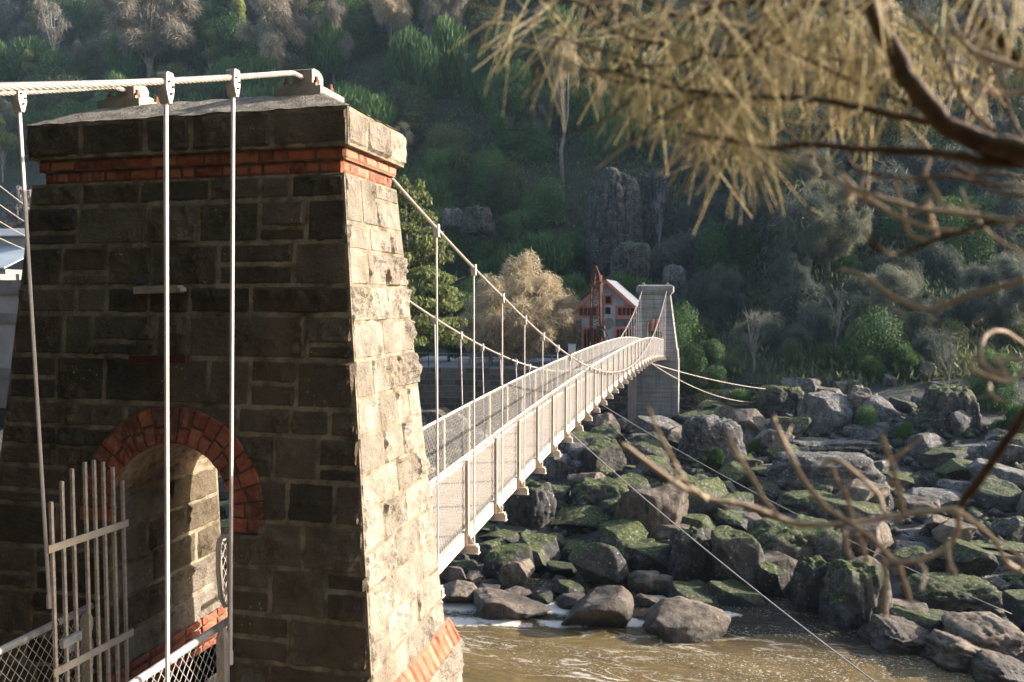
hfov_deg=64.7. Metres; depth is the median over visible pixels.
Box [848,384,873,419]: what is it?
boulder
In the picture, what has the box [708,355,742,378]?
bush
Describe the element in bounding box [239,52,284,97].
bush
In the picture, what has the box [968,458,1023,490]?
stone
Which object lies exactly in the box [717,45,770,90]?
bush
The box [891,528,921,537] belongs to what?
boulder
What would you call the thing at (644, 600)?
boulder
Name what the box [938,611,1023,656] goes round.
rock outcrop
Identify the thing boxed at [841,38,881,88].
bush
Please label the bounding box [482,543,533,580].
stone
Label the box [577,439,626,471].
stone
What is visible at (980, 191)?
bush
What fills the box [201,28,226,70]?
gum tree
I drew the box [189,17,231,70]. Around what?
bush
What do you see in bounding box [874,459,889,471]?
boulder
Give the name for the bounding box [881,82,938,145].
bush
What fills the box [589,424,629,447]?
boulder
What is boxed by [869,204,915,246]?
bush
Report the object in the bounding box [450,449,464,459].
stone
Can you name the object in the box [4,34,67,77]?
bush
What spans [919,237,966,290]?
bush
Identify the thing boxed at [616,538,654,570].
stone
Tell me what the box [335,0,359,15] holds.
bush
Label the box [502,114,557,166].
bush
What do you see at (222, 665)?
railing
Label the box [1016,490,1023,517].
stone
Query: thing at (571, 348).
meter box
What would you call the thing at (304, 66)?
bush
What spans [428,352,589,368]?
wire fence
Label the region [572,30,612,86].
bush
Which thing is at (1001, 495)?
stone
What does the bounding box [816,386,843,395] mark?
stone
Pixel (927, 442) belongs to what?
boulder
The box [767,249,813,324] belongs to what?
sheoak tree
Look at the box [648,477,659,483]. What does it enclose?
stone
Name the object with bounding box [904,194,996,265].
bush
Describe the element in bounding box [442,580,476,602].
boulder
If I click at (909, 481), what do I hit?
stone
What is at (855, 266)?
bush
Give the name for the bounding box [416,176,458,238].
bush
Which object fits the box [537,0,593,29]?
bush
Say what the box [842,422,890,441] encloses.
boulder
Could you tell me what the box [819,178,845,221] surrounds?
bush
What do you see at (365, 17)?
bush
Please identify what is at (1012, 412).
bush
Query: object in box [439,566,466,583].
boulder
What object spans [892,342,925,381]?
bush
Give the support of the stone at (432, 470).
on the ground
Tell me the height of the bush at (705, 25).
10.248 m
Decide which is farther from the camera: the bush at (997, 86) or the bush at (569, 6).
the bush at (569, 6)
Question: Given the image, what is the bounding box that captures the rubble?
[222,381,1023,620]
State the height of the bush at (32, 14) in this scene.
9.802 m
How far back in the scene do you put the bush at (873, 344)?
57.73 m
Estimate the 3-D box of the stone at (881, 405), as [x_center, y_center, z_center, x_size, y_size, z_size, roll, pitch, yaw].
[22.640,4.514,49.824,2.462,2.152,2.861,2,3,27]
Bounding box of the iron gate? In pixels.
[47,460,133,681]
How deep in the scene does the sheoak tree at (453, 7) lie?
124.22 m
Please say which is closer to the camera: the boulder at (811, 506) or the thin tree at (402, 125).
the boulder at (811, 506)
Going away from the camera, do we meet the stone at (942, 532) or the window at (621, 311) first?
the stone at (942, 532)
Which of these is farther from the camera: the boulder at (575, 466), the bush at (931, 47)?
the bush at (931, 47)
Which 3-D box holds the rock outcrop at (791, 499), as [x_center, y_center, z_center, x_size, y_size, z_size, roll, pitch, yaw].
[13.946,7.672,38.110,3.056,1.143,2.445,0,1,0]
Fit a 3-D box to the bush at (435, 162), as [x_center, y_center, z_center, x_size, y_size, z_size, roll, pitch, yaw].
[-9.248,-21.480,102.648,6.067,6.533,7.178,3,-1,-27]
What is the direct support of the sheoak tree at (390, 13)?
on the ground
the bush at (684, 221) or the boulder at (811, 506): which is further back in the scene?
the bush at (684, 221)
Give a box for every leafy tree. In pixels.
[33,49,69,78]
[60,98,99,116]
[194,2,229,42]
[235,19,251,54]
[414,310,439,359]
[424,282,478,360]
[483,83,532,156]
[496,210,535,251]
[683,339,725,397]
[969,349,1019,399]
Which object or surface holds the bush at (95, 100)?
on the ground
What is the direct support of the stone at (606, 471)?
on the ground
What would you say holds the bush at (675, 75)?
on the ground
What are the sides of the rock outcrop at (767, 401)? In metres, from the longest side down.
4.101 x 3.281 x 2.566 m
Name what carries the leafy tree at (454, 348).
on the ground
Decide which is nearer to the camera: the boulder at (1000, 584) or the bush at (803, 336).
the boulder at (1000, 584)
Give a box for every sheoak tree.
[0,96,27,168]
[68,39,104,80]
[90,0,205,96]
[234,0,312,76]
[309,0,354,87]
[369,0,414,41]
[419,0,468,36]
[448,249,586,364]
[517,103,551,136]
[536,33,581,186]
[703,262,750,324]
[708,8,737,49]
[722,188,781,264]
[729,124,751,162]
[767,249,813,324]
[780,2,827,48]
[788,173,874,277]
[792,148,841,204]
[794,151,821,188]
[799,183,812,201]
[835,0,903,55]
[836,164,897,228]
[847,263,945,343]
[904,0,908,18]
[938,147,974,194]
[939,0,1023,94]
[957,59,986,101]
[958,251,1023,345]
[970,155,1023,202]
[992,115,1020,137]
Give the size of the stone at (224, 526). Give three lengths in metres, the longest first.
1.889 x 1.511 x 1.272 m
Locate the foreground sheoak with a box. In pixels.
[447,0,1023,622]
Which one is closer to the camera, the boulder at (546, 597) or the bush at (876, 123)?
the boulder at (546, 597)
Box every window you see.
[577,306,597,317]
[604,295,612,304]
[616,306,635,317]
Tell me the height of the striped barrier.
3.850 m
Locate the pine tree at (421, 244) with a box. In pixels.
[393,174,467,347]
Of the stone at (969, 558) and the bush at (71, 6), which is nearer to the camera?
the stone at (969, 558)
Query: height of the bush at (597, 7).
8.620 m
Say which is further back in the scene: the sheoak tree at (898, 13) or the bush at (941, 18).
the bush at (941, 18)
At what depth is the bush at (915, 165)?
82.46 m
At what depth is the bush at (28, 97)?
134.96 m
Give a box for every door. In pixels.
[582,327,599,351]
[615,327,634,343]
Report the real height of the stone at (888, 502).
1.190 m
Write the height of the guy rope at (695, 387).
4.025 m
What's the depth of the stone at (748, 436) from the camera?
49.37 m
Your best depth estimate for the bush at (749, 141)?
91.23 m
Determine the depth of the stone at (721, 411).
53.03 m
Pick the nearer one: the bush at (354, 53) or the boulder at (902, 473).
the boulder at (902, 473)
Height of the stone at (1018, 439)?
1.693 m
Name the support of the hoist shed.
on the ground
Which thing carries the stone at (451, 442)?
on the ground
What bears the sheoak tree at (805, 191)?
on the ground
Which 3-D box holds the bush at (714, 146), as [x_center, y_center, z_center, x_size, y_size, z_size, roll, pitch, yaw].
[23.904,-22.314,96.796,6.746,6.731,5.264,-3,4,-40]
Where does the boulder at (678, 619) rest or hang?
in the river
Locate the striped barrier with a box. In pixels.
[649,319,661,331]
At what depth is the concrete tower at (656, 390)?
54.48 m
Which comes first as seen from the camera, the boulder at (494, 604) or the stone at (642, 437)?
the boulder at (494, 604)
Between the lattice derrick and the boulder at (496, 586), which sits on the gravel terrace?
the lattice derrick
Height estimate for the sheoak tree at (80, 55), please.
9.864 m
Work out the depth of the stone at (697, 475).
40.41 m
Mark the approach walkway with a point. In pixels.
(212, 678)
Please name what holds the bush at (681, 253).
on the ground
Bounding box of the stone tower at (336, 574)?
[0,68,464,681]
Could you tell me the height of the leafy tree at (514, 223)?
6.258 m
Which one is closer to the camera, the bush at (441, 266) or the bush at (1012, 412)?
the bush at (1012, 412)
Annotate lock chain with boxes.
[57,619,74,652]
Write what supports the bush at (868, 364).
on the ground
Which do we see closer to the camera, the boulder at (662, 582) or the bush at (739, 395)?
the boulder at (662, 582)
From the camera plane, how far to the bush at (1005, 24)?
108.30 m
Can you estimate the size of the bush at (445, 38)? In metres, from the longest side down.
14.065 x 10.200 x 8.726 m
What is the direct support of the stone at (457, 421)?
on the ground
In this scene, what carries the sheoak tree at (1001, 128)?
on the ground
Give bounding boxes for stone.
[220,518,228,549]
[225,502,228,517]
[421,407,450,422]
[421,409,427,422]
[422,422,440,429]
[423,428,441,450]
[428,463,441,480]
[428,467,440,473]
[435,413,466,430]
[435,438,464,452]
[440,430,462,442]
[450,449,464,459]
[453,553,469,559]
[464,429,487,448]
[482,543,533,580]
[518,531,561,560]
[551,485,570,502]
[556,443,564,449]
[562,442,588,459]
[566,431,610,443]
[567,472,604,489]
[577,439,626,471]
[586,412,620,431]
[593,466,616,477]
[598,497,620,515]
[598,519,647,546]
[612,472,650,490]
[616,417,627,429]
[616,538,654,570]
[621,465,635,474]
[624,541,670,574]
[627,432,671,447]
[628,433,645,437]
[633,455,673,483]
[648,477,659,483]
[650,481,660,487]
[651,524,689,541]
[657,540,669,543]
[667,426,681,446]
[667,580,718,607]
[669,448,676,462]
[671,409,715,423]
[672,468,685,477]
[674,474,698,481]
[675,453,701,463]
[682,514,715,529]
[693,389,734,406]
[693,474,708,477]
[697,400,724,409]
[704,572,715,582]
[705,493,744,519]
[705,579,765,606]
[712,405,738,417]
[713,461,754,491]
[716,507,748,532]
[722,454,762,467]
[725,408,766,436]
[726,400,751,408]
[731,491,753,504]
[741,512,761,527]
[742,429,753,445]
[750,467,769,476]
[751,429,794,448]
[754,475,768,486]
[759,482,780,502]
[763,549,797,580]
[765,443,801,461]
[769,416,811,438]
[781,377,820,393]
[798,446,809,451]
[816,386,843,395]
[825,625,839,635]
[834,478,889,501]
[840,519,893,558]
[849,555,889,579]
[857,395,901,426]
[869,494,893,511]
[885,474,915,488]
[889,606,947,631]
[894,546,932,578]
[902,494,940,510]
[931,518,976,544]
[933,537,998,575]
[934,458,972,480]
[935,479,970,489]
[958,487,976,507]
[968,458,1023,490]
[968,474,1020,512]
[984,428,1006,440]
[987,433,1023,446]
[988,516,1023,542]
[1002,589,1023,632]
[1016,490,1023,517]
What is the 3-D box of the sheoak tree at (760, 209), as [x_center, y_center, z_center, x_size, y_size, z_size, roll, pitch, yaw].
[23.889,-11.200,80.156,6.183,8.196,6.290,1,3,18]
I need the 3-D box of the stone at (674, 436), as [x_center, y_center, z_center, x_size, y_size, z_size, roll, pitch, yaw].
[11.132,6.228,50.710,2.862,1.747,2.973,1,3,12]
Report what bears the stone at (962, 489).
on the ground
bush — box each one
[0,0,50,32]
[0,12,12,39]
[0,39,21,81]
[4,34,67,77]
[7,21,38,45]
[14,52,97,103]
[15,108,50,152]
[16,71,65,114]
[24,0,62,35]
[24,68,96,119]
[36,102,85,122]
[45,11,88,46]
[48,0,93,33]
[57,72,94,103]
[81,26,110,54]
[83,0,120,42]
[90,89,115,108]
[91,29,113,75]
[98,71,126,96]
[101,69,129,91]
[102,33,127,73]
[122,46,171,78]
[131,1,155,18]
[146,14,198,71]
[146,61,200,99]
[150,91,221,101]
[166,0,202,24]
[174,82,224,101]
[186,14,213,51]
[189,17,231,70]
[189,55,243,98]
[208,0,233,19]
[209,10,259,59]
[223,44,262,98]
[226,0,261,26]
[228,91,253,98]
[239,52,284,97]
[258,13,296,49]
[269,76,291,95]
[282,56,320,77]
[284,35,304,57]
[292,0,324,23]
[295,16,350,85]
[305,0,326,36]
[332,79,353,93]
[334,82,398,128]
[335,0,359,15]
[338,0,365,48]
[339,22,366,62]
[350,0,401,57]
[382,79,437,149]
[384,24,441,101]
[391,156,412,189]
[392,0,422,17]
[395,165,437,201]
[410,280,450,317]
[411,252,444,270]
[412,147,456,180]
[413,208,472,269]
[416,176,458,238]
[417,0,462,36]
[422,120,471,175]
[428,13,484,97]
[458,274,499,315]
[459,0,508,36]
[461,47,505,111]
[465,7,509,56]
[469,239,508,277]
[469,263,498,278]
[470,142,507,202]
[474,0,518,19]
[476,60,535,112]
[477,21,550,87]
[479,157,529,216]
[491,228,574,286]
[500,0,549,43]
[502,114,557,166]
[509,0,540,6]
[512,85,546,129]
[517,175,567,232]
[524,4,598,84]
[534,90,560,132]
[536,73,584,110]
[536,281,578,332]
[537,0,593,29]
[553,271,589,299]
[557,227,586,270]
[559,81,600,133]
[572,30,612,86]
[573,286,597,351]
[580,0,634,29]
[580,109,630,161]
[586,47,636,97]
[590,80,657,139]
[595,270,659,297]
[607,16,650,55]
[620,49,691,113]
[627,0,666,33]
[633,119,683,156]
[633,292,661,337]
[643,25,706,81]
[650,201,702,250]
[650,225,720,288]
[651,96,684,123]
[658,125,723,186]
[660,59,700,103]
[662,0,725,30]
[666,10,713,62]
[671,269,739,331]
[673,299,705,356]
[675,329,695,350]
[679,356,705,395]
[682,313,719,343]
[687,125,730,163]
[687,183,730,235]
[691,216,748,283]
[693,52,752,105]
[696,160,734,196]
[700,5,780,65]
[701,98,740,150]
[701,446,725,472]
[705,156,761,207]
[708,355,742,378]
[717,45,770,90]
[727,132,797,206]
[727,387,753,408]
[728,309,787,358]
[730,119,770,164]
[738,101,821,167]
[745,438,761,453]
[746,56,818,111]
[746,64,777,99]
[752,0,784,18]
[752,294,776,317]
[754,177,827,281]
[756,154,803,228]
[764,274,847,328]
[768,20,845,93]
[773,323,814,363]
[777,299,835,352]
[778,338,805,367]
[783,135,851,179]
[789,0,837,33]
[792,122,838,150]
[799,95,837,128]
[807,48,887,121]
[807,118,849,164]
[818,236,863,277]
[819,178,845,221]
[828,314,845,342]
[829,306,910,375]
[839,97,911,161]
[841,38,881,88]
[841,197,889,253]
[842,317,874,347]
[845,273,872,302]
[846,135,894,178]
[848,157,920,222]
[854,403,876,428]
[855,353,884,382]
[860,246,924,283]
[864,0,929,54]
[864,14,926,64]
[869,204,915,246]
[874,58,923,106]
[875,294,925,346]
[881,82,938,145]
[886,134,938,187]
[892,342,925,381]
[892,420,913,440]
[894,0,939,27]
[901,261,929,299]
[903,191,944,235]
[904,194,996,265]
[910,324,960,371]
[913,57,936,88]
[914,129,975,186]
[915,16,948,56]
[917,318,970,354]
[919,140,979,201]
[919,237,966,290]
[919,298,954,333]
[929,8,959,30]
[929,77,967,115]
[929,128,964,150]
[933,38,995,87]
[934,85,994,132]
[940,235,983,276]
[948,183,977,221]
[950,287,988,327]
[964,371,1023,414]
[971,176,1007,207]
[973,87,1021,124]
[973,172,1023,260]
[975,169,1010,184]
[984,251,1023,304]
[986,70,1008,107]
[988,402,1023,433]
[990,112,1015,135]
[991,7,1011,36]
[995,307,1023,351]
[1001,69,1023,122]
[1006,12,1023,41]
[1006,30,1023,51]
[1006,44,1023,88]
[1015,103,1023,129]
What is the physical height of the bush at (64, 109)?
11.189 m
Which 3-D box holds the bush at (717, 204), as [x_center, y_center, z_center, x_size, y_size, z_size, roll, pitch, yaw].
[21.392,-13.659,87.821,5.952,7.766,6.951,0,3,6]
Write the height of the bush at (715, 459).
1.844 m
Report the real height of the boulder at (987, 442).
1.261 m
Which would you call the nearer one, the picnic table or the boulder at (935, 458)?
the boulder at (935, 458)
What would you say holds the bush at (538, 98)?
on the ground
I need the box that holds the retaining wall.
[418,367,626,423]
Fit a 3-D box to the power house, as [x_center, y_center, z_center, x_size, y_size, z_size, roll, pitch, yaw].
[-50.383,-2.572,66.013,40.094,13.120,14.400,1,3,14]
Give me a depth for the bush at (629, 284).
78.03 m
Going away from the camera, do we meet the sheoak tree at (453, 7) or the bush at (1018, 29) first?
the bush at (1018, 29)
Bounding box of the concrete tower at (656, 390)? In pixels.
[628,283,679,426]
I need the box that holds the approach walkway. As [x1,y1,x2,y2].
[205,674,216,681]
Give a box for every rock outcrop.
[1,185,31,227]
[442,208,462,228]
[460,205,493,236]
[504,479,556,529]
[568,476,628,506]
[582,167,642,280]
[609,241,652,281]
[637,167,668,244]
[661,264,685,284]
[667,526,711,581]
[675,414,746,464]
[747,514,848,562]
[750,384,804,418]
[765,451,885,492]
[775,490,833,512]
[790,555,829,609]
[792,437,882,452]
[819,558,892,629]
[857,613,930,653]
[900,572,1003,612]
[918,384,986,436]
[920,629,983,672]
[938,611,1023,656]
[967,649,1023,681]
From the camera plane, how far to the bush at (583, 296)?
76.08 m
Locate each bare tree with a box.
[652,190,667,261]
[741,307,768,375]
[822,284,854,347]
[937,352,959,384]
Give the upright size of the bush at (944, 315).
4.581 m
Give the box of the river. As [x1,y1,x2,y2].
[223,560,975,681]
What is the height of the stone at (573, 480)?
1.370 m
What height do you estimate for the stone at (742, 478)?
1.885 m
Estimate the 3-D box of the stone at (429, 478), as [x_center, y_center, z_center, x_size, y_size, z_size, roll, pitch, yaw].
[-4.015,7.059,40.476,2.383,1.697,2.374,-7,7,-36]
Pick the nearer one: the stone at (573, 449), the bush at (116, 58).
the stone at (573, 449)
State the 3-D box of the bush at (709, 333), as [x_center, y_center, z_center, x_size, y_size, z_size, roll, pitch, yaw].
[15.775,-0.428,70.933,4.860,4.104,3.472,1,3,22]
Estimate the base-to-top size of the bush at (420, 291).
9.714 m
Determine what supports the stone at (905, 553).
on the ground
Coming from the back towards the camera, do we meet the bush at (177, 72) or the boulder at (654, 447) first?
the bush at (177, 72)
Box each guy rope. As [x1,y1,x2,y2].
[571,433,874,681]
[603,405,1011,613]
[651,363,745,401]
[652,363,763,388]
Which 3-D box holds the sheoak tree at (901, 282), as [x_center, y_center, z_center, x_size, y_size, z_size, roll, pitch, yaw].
[29.718,-2.478,62.988,6.968,7.454,7.118,-1,3,-14]
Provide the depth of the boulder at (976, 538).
31.89 m
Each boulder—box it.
[218,476,228,500]
[219,500,228,519]
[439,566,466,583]
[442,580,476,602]
[448,559,477,573]
[466,538,506,562]
[466,570,485,585]
[472,587,550,619]
[476,584,499,588]
[478,529,518,543]
[479,521,498,531]
[479,579,498,583]
[498,558,534,589]
[505,586,531,596]
[529,586,555,596]
[530,545,549,570]
[531,591,552,604]
[541,453,570,477]
[544,560,579,575]
[545,532,565,550]
[549,505,613,528]
[551,575,566,582]
[552,579,584,594]
[556,500,567,510]
[556,592,584,609]
[559,539,586,562]
[561,585,633,626]
[566,460,588,475]
[568,542,628,585]
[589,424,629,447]
[613,480,688,538]
[622,438,669,465]
[623,469,648,479]
[627,570,659,592]
[633,415,681,446]
[636,594,660,606]
[642,596,730,642]
[652,574,672,594]
[682,477,727,514]
[711,525,763,590]
[722,481,736,492]
[743,486,761,502]
[755,456,769,461]
[756,560,790,596]
[764,418,770,428]
[782,399,794,409]
[796,390,852,435]
[800,495,882,521]
[806,484,833,493]
[828,379,865,392]
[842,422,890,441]
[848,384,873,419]
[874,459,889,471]
[879,413,890,421]
[881,470,911,476]
[882,373,896,385]
[888,397,917,412]
[889,563,905,576]
[890,540,928,553]
[891,422,913,430]
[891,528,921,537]
[892,598,927,611]
[894,487,976,507]
[904,433,947,458]
[910,396,921,409]
[910,475,928,486]
[914,361,936,379]
[916,446,970,470]
[923,514,947,528]
[925,548,942,568]
[926,473,944,487]
[928,381,943,385]
[936,539,1023,553]
[948,410,972,436]
[953,444,988,460]
[972,536,987,540]
[978,440,993,447]
[985,549,1021,571]
[985,577,1012,591]
[988,440,1023,464]
[993,608,1005,617]
[1002,572,1023,582]
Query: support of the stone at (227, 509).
on the ground
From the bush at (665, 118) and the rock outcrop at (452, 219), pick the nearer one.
the rock outcrop at (452, 219)
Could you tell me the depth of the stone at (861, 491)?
35.83 m
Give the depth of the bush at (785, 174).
79.64 m
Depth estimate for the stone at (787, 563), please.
29.58 m
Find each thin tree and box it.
[33,0,71,50]
[395,121,414,173]
[921,40,975,111]
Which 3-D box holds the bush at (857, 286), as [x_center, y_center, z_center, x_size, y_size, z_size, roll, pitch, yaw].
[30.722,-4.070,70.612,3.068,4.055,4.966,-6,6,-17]
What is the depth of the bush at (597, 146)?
98.95 m
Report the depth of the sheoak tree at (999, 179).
78.67 m
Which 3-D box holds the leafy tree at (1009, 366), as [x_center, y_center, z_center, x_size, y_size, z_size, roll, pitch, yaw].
[31.358,2.377,52.507,2.904,3.687,2.764,1,3,23]
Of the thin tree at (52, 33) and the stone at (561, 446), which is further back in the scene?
the thin tree at (52, 33)
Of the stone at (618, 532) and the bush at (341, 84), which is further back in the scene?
the bush at (341, 84)
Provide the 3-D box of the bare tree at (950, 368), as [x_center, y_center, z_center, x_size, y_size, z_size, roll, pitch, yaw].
[29.516,1.948,54.817,1.445,2.636,1.390,-2,3,-30]
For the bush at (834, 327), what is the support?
on the ground
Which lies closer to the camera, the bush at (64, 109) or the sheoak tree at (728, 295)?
the sheoak tree at (728, 295)
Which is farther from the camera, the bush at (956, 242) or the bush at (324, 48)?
the bush at (324, 48)
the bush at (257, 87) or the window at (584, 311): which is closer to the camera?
the window at (584, 311)
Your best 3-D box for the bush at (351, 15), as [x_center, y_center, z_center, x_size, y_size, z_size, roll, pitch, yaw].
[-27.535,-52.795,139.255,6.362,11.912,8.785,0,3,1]
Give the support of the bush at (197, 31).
on the ground
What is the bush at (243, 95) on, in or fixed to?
on the ground
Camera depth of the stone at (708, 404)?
53.94 m
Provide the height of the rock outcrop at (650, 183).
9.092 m
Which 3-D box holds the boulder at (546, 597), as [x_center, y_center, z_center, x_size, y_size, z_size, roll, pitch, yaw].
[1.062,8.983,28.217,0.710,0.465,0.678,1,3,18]
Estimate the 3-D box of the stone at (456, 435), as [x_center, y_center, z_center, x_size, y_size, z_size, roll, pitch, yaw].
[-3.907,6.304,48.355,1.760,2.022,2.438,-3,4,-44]
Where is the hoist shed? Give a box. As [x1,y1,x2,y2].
[572,279,637,366]
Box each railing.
[0,602,94,681]
[128,616,229,681]
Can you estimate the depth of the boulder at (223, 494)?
39.88 m
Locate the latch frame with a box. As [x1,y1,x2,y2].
[216,533,228,608]
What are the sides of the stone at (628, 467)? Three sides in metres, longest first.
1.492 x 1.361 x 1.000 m
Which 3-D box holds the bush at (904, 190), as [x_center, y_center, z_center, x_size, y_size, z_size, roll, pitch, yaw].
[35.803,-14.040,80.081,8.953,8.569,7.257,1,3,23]
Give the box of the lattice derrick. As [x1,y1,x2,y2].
[588,266,609,364]
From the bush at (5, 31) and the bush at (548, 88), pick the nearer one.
the bush at (548, 88)
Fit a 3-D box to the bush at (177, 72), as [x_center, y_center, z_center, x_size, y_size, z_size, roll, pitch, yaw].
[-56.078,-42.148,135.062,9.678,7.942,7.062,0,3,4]
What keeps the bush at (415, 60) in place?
on the ground
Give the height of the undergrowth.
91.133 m
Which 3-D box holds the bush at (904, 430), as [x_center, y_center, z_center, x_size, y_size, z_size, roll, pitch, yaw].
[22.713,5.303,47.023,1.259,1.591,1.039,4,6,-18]
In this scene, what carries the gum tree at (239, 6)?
on the ground
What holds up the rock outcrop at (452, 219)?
on the ground
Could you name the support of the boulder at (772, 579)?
in the river
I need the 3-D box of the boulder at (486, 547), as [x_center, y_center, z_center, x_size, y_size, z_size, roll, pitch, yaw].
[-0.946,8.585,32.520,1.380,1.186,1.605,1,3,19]
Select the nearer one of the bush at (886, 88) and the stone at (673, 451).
the stone at (673, 451)
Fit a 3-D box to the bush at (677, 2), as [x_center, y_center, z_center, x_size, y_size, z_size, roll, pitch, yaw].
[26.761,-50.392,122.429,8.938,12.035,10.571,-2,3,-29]
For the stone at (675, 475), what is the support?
on the ground
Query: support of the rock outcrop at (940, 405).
on the ground
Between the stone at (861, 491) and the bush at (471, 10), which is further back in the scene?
the bush at (471, 10)
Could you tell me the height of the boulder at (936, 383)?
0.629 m
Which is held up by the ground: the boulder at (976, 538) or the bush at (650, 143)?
the bush at (650, 143)
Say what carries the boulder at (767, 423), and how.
on the ground
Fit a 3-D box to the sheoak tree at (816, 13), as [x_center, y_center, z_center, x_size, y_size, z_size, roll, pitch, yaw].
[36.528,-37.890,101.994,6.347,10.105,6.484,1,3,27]
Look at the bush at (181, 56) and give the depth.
143.13 m
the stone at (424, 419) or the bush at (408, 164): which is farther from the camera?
the bush at (408, 164)
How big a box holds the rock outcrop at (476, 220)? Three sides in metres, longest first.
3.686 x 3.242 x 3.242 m
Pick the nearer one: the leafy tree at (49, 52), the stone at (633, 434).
the stone at (633, 434)
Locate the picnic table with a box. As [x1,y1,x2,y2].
[464,355,495,364]
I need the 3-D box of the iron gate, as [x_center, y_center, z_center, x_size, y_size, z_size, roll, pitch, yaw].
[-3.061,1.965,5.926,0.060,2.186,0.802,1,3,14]
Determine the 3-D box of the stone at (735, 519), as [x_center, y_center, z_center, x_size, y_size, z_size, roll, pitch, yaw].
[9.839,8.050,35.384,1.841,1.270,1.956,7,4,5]
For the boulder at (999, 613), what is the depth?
26.52 m
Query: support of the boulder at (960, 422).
on the ground
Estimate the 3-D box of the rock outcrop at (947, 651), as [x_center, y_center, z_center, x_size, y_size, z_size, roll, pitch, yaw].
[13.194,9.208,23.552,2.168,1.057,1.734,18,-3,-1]
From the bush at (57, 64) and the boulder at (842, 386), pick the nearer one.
the boulder at (842, 386)
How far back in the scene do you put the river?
24.12 m
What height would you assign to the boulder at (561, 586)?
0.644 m
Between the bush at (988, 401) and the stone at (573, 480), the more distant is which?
the bush at (988, 401)
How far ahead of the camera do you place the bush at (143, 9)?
156.49 m
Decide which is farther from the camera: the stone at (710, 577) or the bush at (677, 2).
the bush at (677, 2)
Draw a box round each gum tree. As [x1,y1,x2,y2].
[0,113,18,182]
[19,49,38,79]
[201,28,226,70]
[225,0,245,57]
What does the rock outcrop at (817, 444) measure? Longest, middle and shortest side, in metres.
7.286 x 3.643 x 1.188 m
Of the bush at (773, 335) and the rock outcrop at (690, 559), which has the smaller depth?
the rock outcrop at (690, 559)
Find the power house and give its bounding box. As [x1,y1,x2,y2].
[0,228,24,407]
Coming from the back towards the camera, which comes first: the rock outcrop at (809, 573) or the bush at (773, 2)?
the bush at (773, 2)
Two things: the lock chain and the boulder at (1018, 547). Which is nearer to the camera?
the lock chain
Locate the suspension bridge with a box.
[0,68,666,681]
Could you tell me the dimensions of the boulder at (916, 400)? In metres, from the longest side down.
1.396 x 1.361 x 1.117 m
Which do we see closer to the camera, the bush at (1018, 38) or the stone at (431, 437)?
the stone at (431, 437)
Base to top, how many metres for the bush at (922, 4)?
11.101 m
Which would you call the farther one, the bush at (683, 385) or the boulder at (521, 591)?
the bush at (683, 385)
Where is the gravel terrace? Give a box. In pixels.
[419,356,581,369]
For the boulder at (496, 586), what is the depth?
28.83 m
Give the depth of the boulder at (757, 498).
39.02 m
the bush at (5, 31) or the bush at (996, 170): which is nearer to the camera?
the bush at (996, 170)
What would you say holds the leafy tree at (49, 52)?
on the ground
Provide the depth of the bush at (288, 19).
142.40 m
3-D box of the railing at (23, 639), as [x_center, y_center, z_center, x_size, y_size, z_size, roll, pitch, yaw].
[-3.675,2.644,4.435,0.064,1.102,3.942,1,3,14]
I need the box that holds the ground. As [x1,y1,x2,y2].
[0,0,1023,661]
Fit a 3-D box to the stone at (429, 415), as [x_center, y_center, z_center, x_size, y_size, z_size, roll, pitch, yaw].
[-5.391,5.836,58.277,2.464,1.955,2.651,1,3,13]
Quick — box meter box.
[568,344,575,366]
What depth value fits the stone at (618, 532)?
32.68 m
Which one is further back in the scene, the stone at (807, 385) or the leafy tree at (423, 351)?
the leafy tree at (423, 351)
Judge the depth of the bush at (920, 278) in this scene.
70.67 m
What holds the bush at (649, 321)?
on the ground
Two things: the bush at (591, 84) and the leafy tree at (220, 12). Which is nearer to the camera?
the bush at (591, 84)
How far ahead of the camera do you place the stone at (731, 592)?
27.97 m
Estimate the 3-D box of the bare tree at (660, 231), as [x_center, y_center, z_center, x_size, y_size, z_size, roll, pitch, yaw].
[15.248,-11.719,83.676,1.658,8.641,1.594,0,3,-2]
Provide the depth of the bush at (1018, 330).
62.33 m
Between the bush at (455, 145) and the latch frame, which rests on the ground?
the bush at (455, 145)
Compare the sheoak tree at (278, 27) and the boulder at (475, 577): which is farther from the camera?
the sheoak tree at (278, 27)
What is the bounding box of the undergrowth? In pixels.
[0,0,1023,393]
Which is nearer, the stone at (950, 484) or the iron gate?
the iron gate
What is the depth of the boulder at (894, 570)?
29.88 m
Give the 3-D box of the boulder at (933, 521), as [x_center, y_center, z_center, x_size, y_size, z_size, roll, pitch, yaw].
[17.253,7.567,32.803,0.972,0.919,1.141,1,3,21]
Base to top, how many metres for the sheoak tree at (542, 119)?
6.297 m
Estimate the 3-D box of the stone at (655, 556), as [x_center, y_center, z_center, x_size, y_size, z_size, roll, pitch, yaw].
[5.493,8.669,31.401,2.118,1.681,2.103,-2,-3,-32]
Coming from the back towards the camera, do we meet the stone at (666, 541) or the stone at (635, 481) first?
the stone at (635, 481)
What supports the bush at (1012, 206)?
on the ground
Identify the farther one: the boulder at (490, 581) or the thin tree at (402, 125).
the thin tree at (402, 125)
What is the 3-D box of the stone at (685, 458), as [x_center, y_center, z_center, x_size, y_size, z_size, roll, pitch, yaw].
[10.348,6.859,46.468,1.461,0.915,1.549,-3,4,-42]
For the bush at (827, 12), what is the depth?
108.20 m
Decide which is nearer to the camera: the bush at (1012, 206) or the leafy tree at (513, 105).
the bush at (1012, 206)
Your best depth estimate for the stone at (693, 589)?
28.17 m
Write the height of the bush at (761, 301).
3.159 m
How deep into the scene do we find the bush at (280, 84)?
120.02 m
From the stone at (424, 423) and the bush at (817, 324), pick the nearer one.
the stone at (424, 423)
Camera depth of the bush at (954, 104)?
90.80 m

